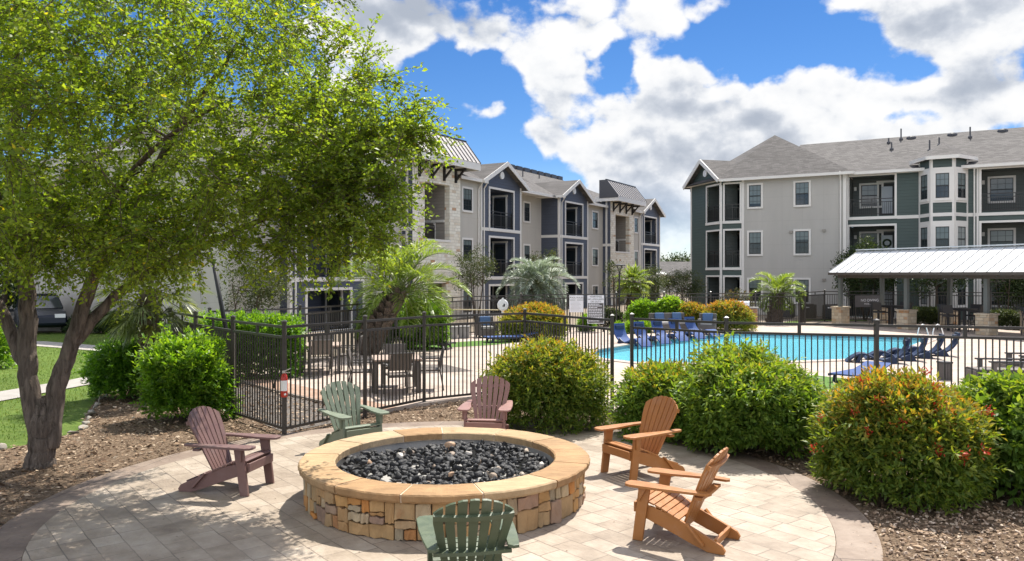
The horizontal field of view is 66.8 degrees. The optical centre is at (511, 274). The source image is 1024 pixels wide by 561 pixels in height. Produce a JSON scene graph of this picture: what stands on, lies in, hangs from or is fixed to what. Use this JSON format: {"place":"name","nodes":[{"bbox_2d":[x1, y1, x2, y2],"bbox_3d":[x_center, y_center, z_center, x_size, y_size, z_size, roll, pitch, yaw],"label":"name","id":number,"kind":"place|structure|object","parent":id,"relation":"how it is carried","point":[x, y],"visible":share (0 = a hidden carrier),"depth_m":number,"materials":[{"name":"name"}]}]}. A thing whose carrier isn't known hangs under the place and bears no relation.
{"place":"outdoors","nodes":[
{"label":"outdoors","id":0,"kind":"place"},
{"bbox_2d":[8,306,14,318],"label":"parking lot","id":1,"kind":"structure","parent":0,"point":[11,311],"depth_m":54.52,"materials":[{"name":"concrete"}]},
{"bbox_2d":[13,293,66,331],"bbox_3d":[-21.603,1.745,35.504,1.900,1.710,4.610,0,0,-35],"label":"parked car","id":2,"kind":"object","parent":1,"relation":"on","point":[52,312],"visible":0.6,"depth_m":34.18,"materials":[{"name":"blue paint"}]},
{"bbox_2d":[0,378,88,400],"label":"path","id":3,"kind":"structure","parent":0,"point":[9,394],"depth_m":17.39,"materials":[{"name":"concrete"}]},
{"bbox_2d":[37,341,100,350],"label":"cross path","id":4,"kind":"structure","parent":0,"point":[59,345],"depth_m":28.37,"materials":[{"name":"concrete"}]},
{"bbox_2d":[0,333,166,448],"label":"lawn","id":5,"kind":"structure","parent":0,"point":[72,419],"depth_m":16.00,"materials":[{"name":"green plant"}]},
{"bbox_2d":[0,326,17,368],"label":"shrub","id":6,"kind":"object","parent":5,"relation":"on","point":[5,355],"visible":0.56,"depth_m":21.48,"materials":[{"name":"green plant"}]},
{"bbox_2d":[22,425,835,560],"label":"patio","id":7,"kind":"structure","parent":0,"point":[146,515],"depth_m":8.06,"materials":[{"name":"stone"}]},
{"bbox_2d":[178,406,280,496],"bbox_3d":[-3.429,2.102,9.406,1.009,0.969,0.800,0,0,12],"label":"adirondack chair","id":8,"kind":"object","parent":7,"relation":"on","point":[205,424],"visible":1,"depth_m":9.28,"materials":[{"name":"wood"}]},
{"bbox_2d":[318,381,388,445],"bbox_3d":[-2.378,2.102,11.443,0.800,0.969,1.009,0,0,-38],"label":"adirondack chair","id":9,"kind":"object","parent":7,"relation":"on","point":[342,428],"visible":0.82,"depth_m":11.52,"materials":[{"name":"wood"}]},
{"bbox_2d":[0,421,882,560],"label":"patio border","id":10,"kind":"object","parent":7,"relation":"attached to","point":[847,521],"visible":0.73,"depth_m":8.78,"materials":[{"name":"concrete"}]},
{"bbox_2d":[298,427,589,540],"bbox_3d":[-0.771,2.355,9.100,3.358,0.478,3.350,0,0,0],"label":"fire pit","id":11,"kind":"object","parent":7,"relation":"on","point":[336,497],"visible":0.8,"depth_m":7.97,"materials":[{"name":"stone"}]},
{"bbox_2d":[338,439,548,484],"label":"lava gravel","id":12,"kind":"structure","parent":11,"relation":"in","point":[434,465],"depth_m":9.10,"materials":[{"name":"gravel"}]},
{"bbox_2d":[416,499,518,560],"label":"adirondack chair","id":13,"kind":"object","parent":7,"relation":"on","point":[472,546],"visible":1,"depth_m":5.82,"materials":[{"name":"wood"}]},
{"bbox_2d":[457,376,512,428],"bbox_3d":[-0.377,2.102,11.979,0.800,0.969,1.009,0,0,6],"label":"adirondack chair","id":14,"kind":"object","parent":7,"relation":"on","point":[502,410],"visible":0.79,"depth_m":12.17,"materials":[{"name":"wood"}]},
{"bbox_2d":[594,396,684,479],"bbox_3d":[1.685,2.102,10.095,1.009,0.969,0.800,0,0,-30],"label":"adirondack chair","id":15,"kind":"object","parent":7,"relation":"on","point":[659,414],"visible":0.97,"depth_m":10.06,"materials":[{"name":"wood"}]},
{"bbox_2d":[625,447,740,554],"bbox_3d":[1.684,2.121,7.605,0.969,0.930,0.768,0,0,32],"label":"adirondack chair","id":16,"kind":"object","parent":7,"relation":"on","point":[663,496],"visible":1,"depth_m":7.50,"materials":[{"name":"wood"}]},
{"bbox_2d":[0,367,1023,560],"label":"mulch bed","id":17,"kind":"object","parent":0,"point":[6,517],"visible":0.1,"depth_m":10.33,"materials":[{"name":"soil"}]},
{"bbox_2d":[72,331,141,399],"bbox_3d":[-8.055,1.913,16.247,2.239,1.493,1.591,0,0,0],"label":"shrub","id":18,"kind":"object","parent":17,"relation":"on","point":[107,367],"visible":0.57,"depth_m":15.84,"materials":[{"name":"green plant"}]},
{"bbox_2d":[91,251,210,401],"bbox_3d":[-7.482,0.884,16.021,2.500,3.470,2.642,0,0,0],"label":"palm tree","id":19,"kind":"object","parent":17,"relation":"on","point":[141,321],"visible":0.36,"depth_m":15.74,"materials":[{"name":"plant"}]},
{"bbox_2d":[125,311,241,421],"bbox_3d":[-5.842,1.671,13.938,1.896,2.028,1.816,0,0,-34],"label":"shrub","id":20,"kind":"object","parent":17,"relation":"on","point":[187,373],"visible":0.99,"depth_m":13.53,"materials":[{"name":"green plant"}]},
{"bbox_2d":[0,0,463,469],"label":"elm tree","id":21,"kind":"object","parent":17,"relation":"on","point":[34,224],"visible":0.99,"depth_m":8.83,"materials":[{"name":"green plant"}]},
{"bbox_2d":[188,307,310,379],"bbox_3d":[-6.551,1.743,19.283,2.999,1.869,1.482,0,0,0],"label":"hedge bush","id":22,"kind":"object","parent":17,"relation":"on","point":[273,318],"visible":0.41,"depth_m":19.04,"materials":[{"name":"green plant"}]},
{"bbox_2d":[229,382,362,431],"bbox_3d":[-5.342,2.604,16.290,1.890,0.001,7.554,0,0,-39],"label":"pebble corner","id":23,"kind":"object","parent":17,"relation":"on","point":[302,414],"visible":0.25,"depth_m":14.83,"materials":[{"name":"gravel"}]},
{"bbox_2d":[209,247,237,386],"bbox_3d":[-6.693,0.936,17.998,0.826,3.391,0.120,0,0,16],"label":"leaning pole","id":24,"kind":"object","parent":23,"relation":"on","point":[220,299],"visible":0.38,"depth_m":17.98,"materials":[{"name":"black metal"}]},
{"bbox_2d":[168,308,614,434],"bbox_3d":[-2.945,1.698,15.090,9.693,1.925,5.103,0,0,0],"label":"pool fence","id":25,"kind":"object","parent":17,"relation":"on","point":[284,337],"visible":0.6,"depth_m":14.13,"materials":[{"name":"brown metal"}]},
{"bbox_2d":[273,368,290,396],"bbox_3d":[-3.702,1.743,12.499,0.293,0.474,0.111,0,0,0],"label":"fire extinguisher","id":26,"kind":"object","parent":25,"relation":"attached to","point":[284,385],"visible":1,"depth_m":12.46,"materials":[{"name":"red metal"}]},
{"bbox_2d":[476,334,616,436],"bbox_3d":[0.604,1.826,13.344,2.531,1.693,2.175,0,0,0],"label":"shrub","id":27,"kind":"object","parent":17,"relation":"on","point":[570,379],"visible":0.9,"depth_m":12.71,"materials":[{"name":"green plant"}]},
{"bbox_2d":[607,356,689,443],"bbox_3d":[2.454,1.992,12.465,1.869,1.366,1.769,0,0,0],"label":"shrub","id":28,"kind":"object","parent":17,"relation":"on","point":[637,389],"visible":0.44,"depth_m":12.15,"materials":[{"name":"green plant"}]},
{"bbox_2d":[658,331,833,459],"bbox_3d":[3.580,1.764,11.551,2.699,1.841,2.344,0,0,0],"label":"shrub","id":29,"kind":"object","parent":17,"relation":"on","point":[747,396],"visible":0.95,"depth_m":10.93,"materials":[{"name":"green plant"}]},
{"bbox_2d":[629,313,1023,410],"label":"pool fence","id":30,"kind":"object","parent":17,"relation":"on","point":[876,325],"visible":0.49,"depth_m":13.07,"materials":[{"name":"brown metal"}]},
{"bbox_2d":[801,364,1012,515],"bbox_3d":[4.537,1.853,9.110,2.072,1.605,2.115,0,0,0],"label":"shrub","id":31,"kind":"object","parent":17,"relation":"on","point":[888,426],"visible":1,"depth_m":8.66,"materials":[{"name":"green plant"}]},
{"bbox_2d":[937,365,1023,506],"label":"shrub","id":32,"kind":"object","parent":17,"relation":"on","point":[1001,393],"visible":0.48,"depth_m":8.85,"materials":[{"name":"green plant"}]},
{"bbox_2d":[0,0,1023,261],"label":"sky","id":33,"kind":"structure","parent":0,"point":[636,93],"materials":[{"name":"blue"}]},
{"bbox_2d":[15,292,1014,365],"bbox_3d":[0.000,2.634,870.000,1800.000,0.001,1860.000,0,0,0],"label":"ground","id":34,"kind":"structure","parent":0,"point":[764,317],"depth_m":43.27,"materials":[{"name":"concrete"}]},
{"bbox_2d":[0,261,18,308],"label":"screen hedge","id":35,"kind":"object","parent":34,"relation":"on","point":[15,298],"visible":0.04,"depth_m":56.11,"materials":[{"name":"green plant"}]},
{"bbox_2d":[209,248,293,313],"bbox_3d":[-9.907,0.762,30.078,3.274,3.806,2.749,0,0,0],"label":"background tree","id":36,"kind":"object","parent":34,"relation":"on","point":[260,294],"visible":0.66,"depth_m":29.90,"materials":[{"name":"green plant"}]},
{"bbox_2d":[32,107,665,332],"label":"apartment building","id":37,"kind":"structure","parent":34,"relation":"on","point":[506,212],"depth_m":48.79,"materials":[{"name":"beige"}]},
{"bbox_2d":[462,237,472,262],"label":"window","id":38,"kind":"structure","parent":37,"relation":"in","point":[467,243],"depth_m":46.49,"materials":[{"name":"white glass"}]},
{"bbox_2d":[462,186,472,212],"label":"window","id":39,"kind":"structure","parent":37,"relation":"in","point":[467,192],"depth_m":46.49,"materials":[{"name":"white glass"}]},
{"bbox_2d":[523,201,530,222],"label":"window","id":40,"kind":"structure","parent":37,"relation":"in","point":[526,205],"depth_m":55.82,"materials":[{"name":"white glass"}]},
{"bbox_2d":[450,244,498,321],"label":"crape myrtle","id":41,"kind":"object","parent":34,"relation":"on","point":[485,267],"visible":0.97,"depth_m":41.41,"materials":[{"name":"green plant"}]},
{"bbox_2d":[495,255,579,309],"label":"palm tree","id":42,"kind":"object","parent":34,"relation":"on","point":[532,273],"visible":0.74,"depth_m":40.52,"materials":[{"name":"plant"}]},
{"bbox_2d":[526,248,560,286],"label":"crape myrtle","id":43,"kind":"object","parent":34,"relation":"on","point":[533,258],"visible":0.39,"depth_m":46.77,"materials":[{"name":"green plant"}]},
{"bbox_2d":[602,259,628,307],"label":"crape myrtle","id":44,"kind":"object","parent":34,"relation":"on","point":[613,279],"visible":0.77,"depth_m":46.95,"materials":[{"name":"green plant"}]},
{"bbox_2d":[613,261,653,310],"bbox_3d":[6.266,0.945,40.234,2.064,3.330,2.243,0,0,-40],"label":"palm tree","id":45,"kind":"object","parent":34,"relation":"on","point":[633,287],"visible":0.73,"depth_m":39.94,"materials":[{"name":"plant"}]},
{"bbox_2d":[627,261,670,302],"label":"crape myrtle","id":46,"kind":"object","parent":34,"relation":"on","point":[654,289],"visible":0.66,"depth_m":46.91,"materials":[{"name":"green plant"}]},
{"bbox_2d":[654,268,689,298],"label":"crape myrtle","id":47,"kind":"object","parent":34,"relation":"on","point":[673,287],"visible":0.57,"depth_m":51.68,"materials":[{"name":"green plant"}]},
{"bbox_2d":[660,262,689,291],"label":"house","id":48,"kind":"structure","parent":34,"relation":"on","point":[665,266],"depth_m":114.28,"materials":[{"name":"beige paint"}]},
{"bbox_2d":[672,266,706,301],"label":"crape myrtle","id":49,"kind":"object","parent":34,"relation":"on","point":[690,286],"visible":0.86,"depth_m":49.67,"materials":[{"name":"green plant"}]},
{"bbox_2d":[602,338,915,362],"bbox_3d":[9.083,3.225,27.565,8.164,1.350,15.023,0,0,39],"label":"pool shell","id":50,"kind":"object","parent":34,"relation":"in","point":[624,355],"visible":0.06,"depth_m":32.48,"materials":[{"name":"liquid"}]},
{"bbox_2d":[595,334,919,354],"bbox_3d":[9.083,2.665,27.565,8.141,0.190,14.999,0,0,39],"label":"pool tile band","id":51,"kind":"object","parent":50,"relation":"attached to","point":[627,348],"visible":0.12,"depth_m":32.23,"materials":[{"name":"tile"}]},
{"bbox_2d":[749,271,806,322],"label":"palm tree","id":52,"kind":"object","parent":34,"relation":"on","point":[778,283],"visible":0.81,"depth_m":40.05,"materials":[{"name":"plant"}]},
{"bbox_2d":[783,320,865,322],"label":"grass strip","id":53,"kind":"object","parent":34,"relation":"on","point":[795,321],"depth_m":44.04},
{"bbox_2d":[830,234,901,320],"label":"crape myrtle","id":54,"kind":"object","parent":53,"relation":"on","point":[854,283],"visible":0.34,"depth_m":43.97,"materials":[{"name":"green plant"}]},
{"bbox_2d":[682,127,1023,319],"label":"apartment building","id":55,"kind":"structure","parent":34,"relation":"on","point":[775,205],"depth_m":48.49,"materials":[{"name":"grey paint"}]},
{"bbox_2d":[747,278,762,302],"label":"window","id":56,"kind":"structure","parent":55,"relation":"in","point":[753,285],"depth_m":50.15,"materials":[{"name":"white glass"}]},
{"bbox_2d":[747,230,762,255],"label":"window","id":57,"kind":"structure","parent":55,"relation":"in","point":[754,237],"depth_m":50.14,"materials":[{"name":"white glass"}]},
{"bbox_2d":[747,183,762,208],"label":"window","id":58,"kind":"structure","parent":55,"relation":"in","point":[754,190],"depth_m":50.14,"materials":[{"name":"white glass"}]},
{"bbox_2d":[793,278,810,303],"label":"window","id":59,"kind":"structure","parent":55,"relation":"in","point":[805,281],"depth_m":48.67,"materials":[{"name":"white glass"}]},
{"bbox_2d":[793,229,810,255],"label":"window","id":60,"kind":"structure","parent":55,"relation":"in","point":[801,237],"depth_m":48.69,"materials":[{"name":"white glass"}]},
{"bbox_2d":[793,180,810,206],"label":"window","id":61,"kind":"structure","parent":55,"relation":"in","point":[801,189],"depth_m":48.69,"materials":[{"name":"white glass"}]},
{"bbox_2d":[919,225,928,248],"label":"window","id":62,"kind":"structure","parent":55,"relation":"in","point":[923,229],"depth_m":45.17,"materials":[{"name":"white glass"}]},
{"bbox_2d":[919,172,928,202],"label":"window","id":63,"kind":"structure","parent":55,"relation":"in","point":[923,177],"depth_m":45.17,"materials":[{"name":"white glass"}]},
{"bbox_2d":[933,224,951,248],"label":"window","id":64,"kind":"structure","parent":55,"relation":"in","point":[942,233],"depth_m":44.26,"materials":[{"name":"white glass"}]},
{"bbox_2d":[933,170,951,200],"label":"window","id":65,"kind":"structure","parent":55,"relation":"in","point":[942,180],"depth_m":44.26,"materials":[{"name":"white glass"}]},
{"bbox_2d":[956,279,966,307],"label":"window","id":66,"kind":"structure","parent":55,"relation":"in","point":[958,301],"depth_m":44.28,"materials":[{"name":"white glass"}]},
{"bbox_2d":[956,224,966,247],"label":"window","id":67,"kind":"structure","parent":55,"relation":"in","point":[961,229],"depth_m":44.28,"materials":[{"name":"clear glass"}]},
{"bbox_2d":[956,170,966,200],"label":"window","id":68,"kind":"structure","parent":55,"relation":"in","point":[961,176],"depth_m":44.28,"materials":[{"name":"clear glass"}]},
{"bbox_2d":[855,295,879,321],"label":"gate notice","id":69,"kind":"object","parent":34,"relation":"on","point":[862,300],"visible":0.74,"depth_m":42.16,"materials":[{"name":"grey metal"}]},
{"bbox_2d":[911,306,939,324],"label":"clipped hedge","id":70,"kind":"object","parent":34,"relation":"on","point":[929,312],"visible":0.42,"depth_m":39.80,"materials":[{"name":"green plant"}]},
{"bbox_2d":[898,278,975,306],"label":"crape myrtle","id":71,"kind":"object","parent":34,"relation":"on","point":[926,281],"visible":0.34,"depth_m":41.94,"materials":[{"name":"green plant"}]},
{"bbox_2d":[981,279,1023,309],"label":"crape myrtle","id":72,"kind":"object","parent":34,"relation":"on","point":[1015,287],"visible":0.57,"depth_m":39.95,"materials":[{"name":"green plant"}]},
{"bbox_2d":[239,324,1023,413],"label":"pool deck","id":73,"kind":"structure","parent":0,"point":[619,367],"depth_m":22.68,"materials":[{"name":"concrete"}]},
{"bbox_2d":[237,372,394,408],"bbox_3d":[-4.759,2.544,17.242,0.837,0.001,7.027,0,0,-40],"label":"deck border","id":74,"kind":"object","parent":73,"relation":"on","point":[307,392],"visible":0.39,"depth_m":16.98,"materials":[{"name":"stone"}]},
{"bbox_2d":[307,339,332,376],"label":"patio chair","id":75,"kind":"object","parent":73,"relation":"on","point":[320,349],"visible":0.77,"depth_m":19.37,"materials":[{"name":"grey metal"}]},
{"bbox_2d":[346,348,372,392],"bbox_3d":[-3.301,2.089,16.943,0.595,0.928,0.576,0,0,-6],"label":"patio chair","id":76,"kind":"object","parent":73,"relation":"on","point":[361,369],"visible":0.38,"depth_m":16.70,"materials":[{"name":"grey metal"}]},
{"bbox_2d":[382,344,405,386],"bbox_3d":[-2.707,2.089,17.851,0.576,0.928,0.595,0,0,-6],"label":"patio chair","id":77,"kind":"object","parent":73,"relation":"on","point":[393,352],"visible":0.29,"depth_m":18.07,"materials":[{"name":"grey metal"}]},
{"bbox_2d":[372,354,421,393],"bbox_3d":[-2.550,2.185,17.100,1.040,0.730,1.040,0,0,-12],"label":"patio table","id":78,"kind":"object","parent":73,"relation":"on","point":[379,359],"visible":0.48,"depth_m":16.70,"materials":[{"name":"grey metal"}]},
{"bbox_2d":[382,352,414,395],"bbox_3d":[-2.386,2.089,16.350,0.576,0.928,0.595,0,0,-21],"label":"patio chair","id":79,"kind":"object","parent":73,"relation":"on","point":[400,368],"visible":0.56,"depth_m":16.17,"materials":[{"name":"brown metal"}]},
{"bbox_2d":[326,238,471,355],"bbox_3d":[-3.712,0.727,24.712,4.403,3.834,4.236,0,0,-38],"label":"palm tree","id":80,"kind":"object","parent":73,"relation":"on","point":[390,303],"visible":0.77,"depth_m":24.37,"materials":[{"name":"plant"}]},
{"bbox_2d":[411,364,471,372],"bbox_3d":[-2.150,2.542,21.100,1.479,0.001,2.250,0,0,-25],"label":"pebble bed","id":81,"kind":"object","parent":73,"relation":"on","point":[448,368],"visible":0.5,"depth_m":20.71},
{"bbox_2d":[407,339,518,349],"bbox_3d":[-2.013,2.542,28.097,6.172,0.001,1.782,0,0,-35],"label":"turf strip","id":82,"kind":"object","parent":73,"relation":"on","point":[476,343],"visible":0.5,"depth_m":28.49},
{"bbox_2d":[398,294,455,350],"bbox_3d":[-2.933,1.564,26.581,1.722,2.234,2.045,0,0,-35],"label":"shrub","id":83,"kind":"object","parent":82,"relation":"on","point":[441,320],"visible":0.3,"depth_m":26.26,"materials":[{"name":"green plant"}]},
{"bbox_2d":[475,316,496,337],"bbox_3d":[-1.053,2.130,31.410,0.750,0.840,0.780,0,0,-15],"label":"wicker armchair","id":84,"kind":"object","parent":73,"relation":"on","point":[485,318],"visible":0.61,"depth_m":31.14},
{"bbox_2d":[495,301,569,340],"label":"shrub","id":85,"kind":"object","parent":73,"relation":"on","point":[540,307],"visible":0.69,"depth_m":29.96,"materials":[{"name":"yellow plant"}]},
{"bbox_2d":[569,295,583,331],"bbox_3d":[2.846,1.750,34.377,0.640,1.700,0.086,0,0,0],"label":"pool sign","id":86,"kind":"object","parent":73,"relation":"on","point":[576,303],"visible":1,"depth_m":34.34,"materials":[{"name":"white metal"}]},
{"bbox_2d":[587,295,603,331],"bbox_3d":[3.703,1.750,34.375,0.740,1.700,0.090,0,0,0],"label":"pool sign","id":87,"kind":"object","parent":73,"relation":"on","point":[595,306],"visible":0.99,"depth_m":34.33,"materials":[{"name":"white metal"}]},
{"bbox_2d":[596,306,623,325],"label":"dark shrub","id":88,"kind":"object","parent":73,"relation":"on","point":[621,317],"visible":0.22,"depth_m":38.02,"materials":[{"name":"green plant"}]},
{"bbox_2d":[207,289,1023,368],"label":"pool fence","id":89,"kind":"object","parent":73,"relation":"on","point":[801,316],"visible":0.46,"depth_m":37.37,"materials":[{"name":"brown metal"}]},
{"bbox_2d":[622,297,657,321],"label":"shrub","id":90,"kind":"object","parent":73,"relation":"on","point":[641,308],"visible":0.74,"depth_m":36.08,"materials":[{"name":"green plant"}]},
{"bbox_2d":[649,312,686,328],"bbox_3d":[6.997,2.130,34.410,1.700,0.840,0.780,0,0,-15],"label":"wicker armchair","id":91,"kind":"object","parent":73,"relation":"on","point":[679,315],"visible":0.36,"depth_m":34.46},
{"bbox_2d":[653,294,685,312],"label":"shrub","id":92,"kind":"object","parent":73,"relation":"on","point":[669,304],"visible":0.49,"depth_m":35.89,"materials":[{"name":"green plant"}]},
{"bbox_2d":[674,300,705,325],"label":"shrub","id":93,"kind":"object","parent":73,"relation":"on","point":[693,309],"visible":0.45,"depth_m":35.66,"materials":[{"name":"yellow plant"}]},
{"bbox_2d":[697,313,716,329],"bbox_3d":[8.553,2.130,34.009,0.750,0.840,0.780,0,0,20],"label":"wicker armchair","id":94,"kind":"object","parent":73,"relation":"on","point":[707,317],"visible":0.69,"depth_m":34.05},
{"bbox_2d":[700,298,757,331],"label":"shrub","id":95,"kind":"object","parent":73,"relation":"on","point":[733,310],"visible":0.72,"depth_m":34.58,"materials":[{"name":"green plant"}]},
{"bbox_2d":[587,333,936,364],"bbox_3d":[9.086,2.547,27.567,8.797,0.045,15.663,0,0,40],"label":"pool coping","id":96,"kind":"object","parent":73,"relation":"on","point":[628,344],"visible":0.15,"depth_m":23.22,"materials":[{"name":"concrete"}]},
{"bbox_2d":[614,323,652,346],"bbox_3d":[4.401,2.219,28.398,0.576,0.757,1.688,0,0,-30],"label":"pool chaise","id":97,"kind":"object","parent":96,"relation":"on","point":[620,334],"visible":0.69,"depth_m":28.84,"materials":[{"name":"blue fabric"}]},
{"bbox_2d":[634,321,671,344],"bbox_3d":[5.321,2.219,29.518,0.576,0.757,1.688,0,0,-30],"label":"pool chaise","id":98,"kind":"object","parent":96,"relation":"on","point":[639,324],"visible":0.56,"depth_m":29.94,"materials":[{"name":"blue fabric"}]},
{"bbox_2d":[651,321,687,341],"bbox_3d":[6.241,2.219,30.638,0.576,0.757,1.688,0,0,-30],"label":"pool chaise","id":99,"kind":"object","parent":96,"relation":"on","point":[656,324],"visible":0.6,"depth_m":31.06,"materials":[{"name":"blue fabric"}]},
{"bbox_2d":[684,317,721,336],"bbox_3d":[8.081,2.219,32.878,0.576,0.757,1.688,0,0,-30],"label":"pool chaise","id":100,"kind":"object","parent":96,"relation":"on","point":[692,326],"visible":0.45,"depth_m":33.40,"materials":[{"name":"blue plastic"}]},
{"bbox_2d":[863,338,927,361],"bbox_3d":[11.398,2.189,23.111,1.688,0.757,0.576,0,0,18],"label":"pool chaise","id":101,"kind":"object","parent":96,"relation":"on","point":[914,353],"visible":0.57,"depth_m":22.83,"materials":[{"name":"blue fabric"}]},
{"bbox_2d":[882,333,944,358],"bbox_3d":[12.248,2.189,23.771,1.688,0.757,0.576,0,0,18],"label":"pool chaise","id":102,"kind":"object","parent":96,"relation":"on","point":[921,354],"visible":0.48,"depth_m":23.45,"materials":[{"name":"blue fabric"}]},
{"bbox_2d":[907,332,959,356],"bbox_3d":[13.098,2.189,24.431,1.688,0.757,0.576,0,0,18],"label":"pool chaise","id":103,"kind":"object","parent":96,"relation":"on","point":[947,348],"visible":0.47,"depth_m":24.11,"materials":[{"name":"blue plastic"}]},
{"bbox_2d":[809,375,853,388],"bbox_3d":[6.923,2.542,18.138,3.011,0.001,2.244,0,0,-36],"label":"turf patch","id":104,"kind":"object","parent":73,"relation":"on","point":[827,381],"visible":0.12,"depth_m":18.57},
{"bbox_2d":[828,361,890,383],"bbox_3d":[8.435,2.373,18.737,2.000,0.366,0.700,0,0,-42],"label":"sun lounger","id":105,"kind":"object","parent":104,"relation":"on","point":[852,371],"visible":0.42,"depth_m":18.67,"materials":[{"name":"fabric"}]},
{"bbox_2d":[845,338,909,363],"bbox_3d":[10.548,2.189,22.451,1.688,0.757,0.576,0,0,18],"label":"pool chaise","id":106,"kind":"object","parent":73,"relation":"on","point":[888,357],"visible":0.79,"depth_m":22.28,"materials":[{"name":"blue plastic"}]},
{"bbox_2d":[871,302,888,323],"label":"patio chair","id":107,"kind":"object","parent":73,"relation":"on","point":[876,305],"visible":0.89,"depth_m":37.86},
{"bbox_2d":[828,244,1023,335],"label":"pavilion","id":108,"kind":"structure","parent":73,"relation":"on","point":[985,264],"depth_m":35.43,"materials":[{"name":"metal"}]},
{"bbox_2d":[936,361,952,379],"bbox_3d":[10.476,2.330,18.790,0.260,0.440,0.260,0,0,-5],"label":"side table","id":109,"kind":"object","parent":73,"relation":"on","point":[947,370],"visible":0.83,"depth_m":18.67,"materials":[{"name":"grey wicker"}]},
{"bbox_2d":[941,305,960,331],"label":"patio chair","id":110,"kind":"object","parent":73,"relation":"on","point":[947,309],"visible":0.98,"depth_m":34.53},
{"bbox_2d":[947,308,977,330],"bbox_3d":[20.245,2.040,34.924,0.900,1.020,0.900,0,0,-25],"label":"patio table","id":111,"kind":"object","parent":73,"relation":"on","point":[959,310],"visible":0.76,"depth_m":34.68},
{"bbox_2d":[966,357,1023,377],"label":"table","id":112,"kind":"object","parent":73,"relation":"on","point":[975,369],"visible":0.47,"depth_m":18.28,"materials":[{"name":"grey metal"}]},
{"bbox_2d":[990,308,1020,329],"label":"clipped hedge","id":113,"kind":"object","parent":73,"relation":"on","point":[1006,316],"visible":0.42,"depth_m":35.88,"materials":[{"name":"green plant"}]},
{"bbox_2d":[864,507,1023,560],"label":"mulch","id":114,"kind":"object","parent":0,"point":[940,539],"depth_m":7.80,"materials":[{"name":"wood"}]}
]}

